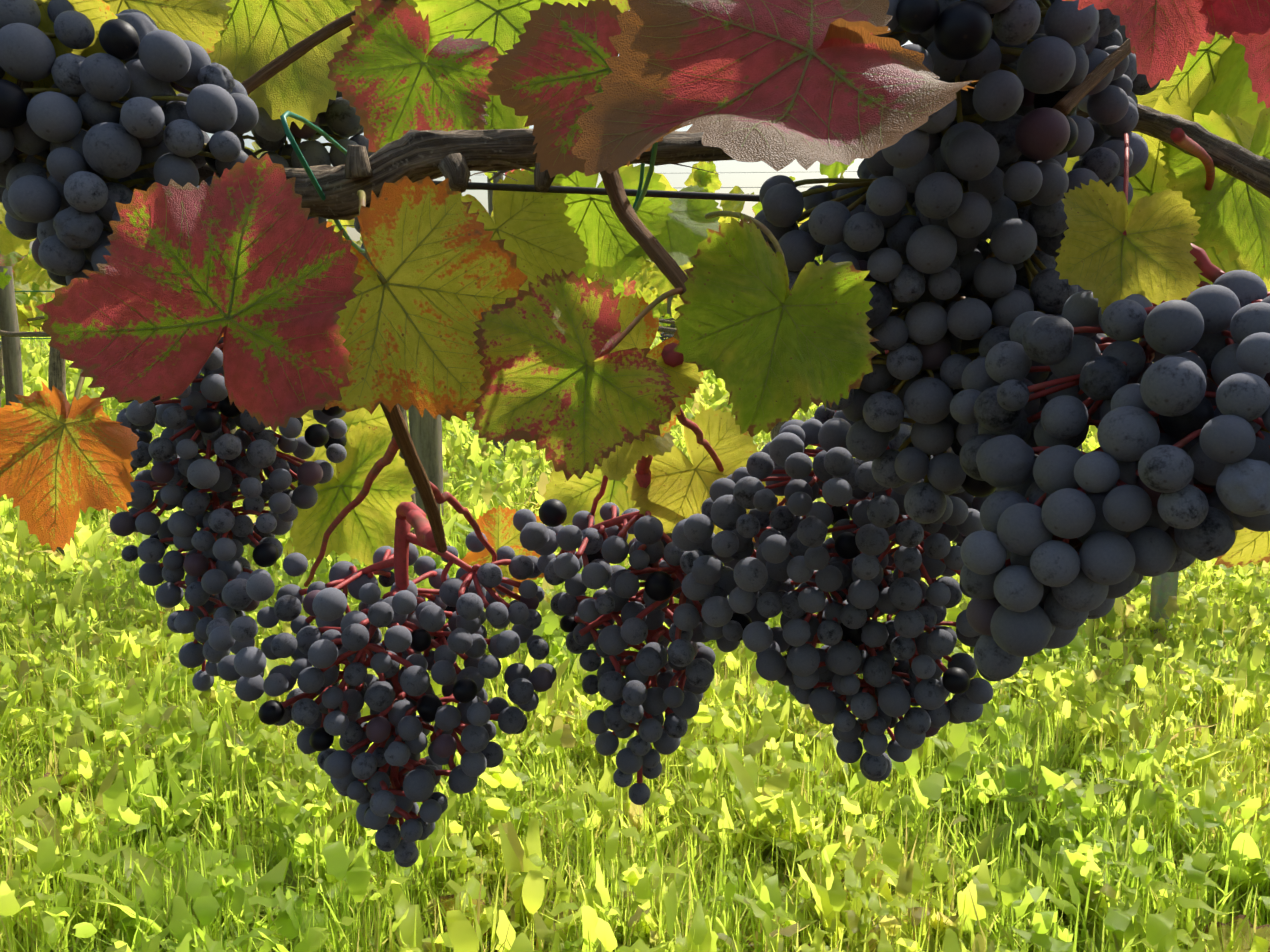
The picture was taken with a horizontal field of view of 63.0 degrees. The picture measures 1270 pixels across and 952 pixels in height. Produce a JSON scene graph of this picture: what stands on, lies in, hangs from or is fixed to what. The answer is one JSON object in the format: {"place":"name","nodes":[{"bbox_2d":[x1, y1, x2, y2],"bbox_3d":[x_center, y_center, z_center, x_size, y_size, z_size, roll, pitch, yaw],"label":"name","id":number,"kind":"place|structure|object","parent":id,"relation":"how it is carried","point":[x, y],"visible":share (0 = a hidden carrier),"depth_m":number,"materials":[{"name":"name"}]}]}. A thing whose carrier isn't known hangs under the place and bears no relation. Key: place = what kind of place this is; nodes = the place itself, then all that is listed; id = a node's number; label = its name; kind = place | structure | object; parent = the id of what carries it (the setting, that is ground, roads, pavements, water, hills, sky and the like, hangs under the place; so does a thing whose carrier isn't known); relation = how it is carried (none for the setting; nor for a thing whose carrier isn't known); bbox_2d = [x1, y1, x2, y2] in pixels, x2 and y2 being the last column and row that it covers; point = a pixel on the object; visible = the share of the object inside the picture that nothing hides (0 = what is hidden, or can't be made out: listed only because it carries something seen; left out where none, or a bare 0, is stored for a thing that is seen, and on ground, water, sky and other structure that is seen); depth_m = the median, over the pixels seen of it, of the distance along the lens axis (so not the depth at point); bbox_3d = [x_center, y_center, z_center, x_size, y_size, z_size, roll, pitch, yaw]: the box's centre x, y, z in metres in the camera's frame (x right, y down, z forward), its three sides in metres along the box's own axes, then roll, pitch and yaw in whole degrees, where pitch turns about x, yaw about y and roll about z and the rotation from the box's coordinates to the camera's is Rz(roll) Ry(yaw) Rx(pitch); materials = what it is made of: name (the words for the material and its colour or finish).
{"place":"outdoors","nodes":[
{"label":"outdoors","id":0,"kind":"place"},
{"bbox_2d":[29,10,912,259],"label":"sky","id":1,"kind":"structure","parent":0,"point":[676,175],"materials":[{"name":"white"}]},
{"bbox_2d":[4,334,1139,951],"bbox_3d":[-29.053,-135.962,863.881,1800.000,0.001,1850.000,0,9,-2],"label":"ground","id":2,"kind":"structure","parent":0,"point":[238,816],"depth_m":1.60,"materials":[{"name":"brown soil"}]},
{"bbox_2d":[0,171,675,527],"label":"wood posts","id":3,"kind":"object","parent":2,"relation":"on","point":[425,430],"depth_m":4.43,"materials":[{"name":"wood"}]},
{"bbox_2d":[6,171,856,326],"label":"trellis wires","id":4,"kind":"object","parent":3,"relation":"attached to","point":[602,191],"visible":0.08,"depth_m":0.60,"materials":[{"name":"grey metal"}]},
{"bbox_2d":[0,330,1269,951],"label":"grass and weeds","id":5,"kind":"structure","parent":2,"relation":"on","point":[1128,742],"depth_m":1.60,"materials":[{"name":"green plant"}]},
{"bbox_2d":[1148,571,1178,635],"bbox_3d":[1.277,-0.180,2.429,0.066,1.900,0.030,-3,10,-19],"label":"steel post","id":6,"kind":"object","parent":2,"relation":"on","point":[1164,586],"visible":0.04,"depth_m":2.49,"materials":[{"name":"grey metal"}]},
{"bbox_2d":[0,0,1269,951],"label":"vine","id":7,"kind":"object","parent":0,"point":[510,324],"depth_m":0.36,"materials":[{"name":"green plant"}]},
{"bbox_2d":[0,110,657,339],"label":"green tie wires","id":8,"kind":"object","parent":7,"relation":"attached to","point":[640,195],"visible":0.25,"depth_m":0.45,"materials":[{"name":"teal"}]},
{"bbox_2d":[9,0,1269,839],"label":"grape stems","id":9,"kind":"object","parent":7,"relation":"on","point":[417,522],"visible":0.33,"depth_m":0.67,"materials":[{"name":"red plant"}]},
{"bbox_2d":[0,0,1269,866],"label":"grapes","id":10,"kind":"object","parent":9,"relation":"hanging from","point":[984,468],"visible":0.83,"depth_m":0.45,"materials":[{"name":"food"}]}
]}

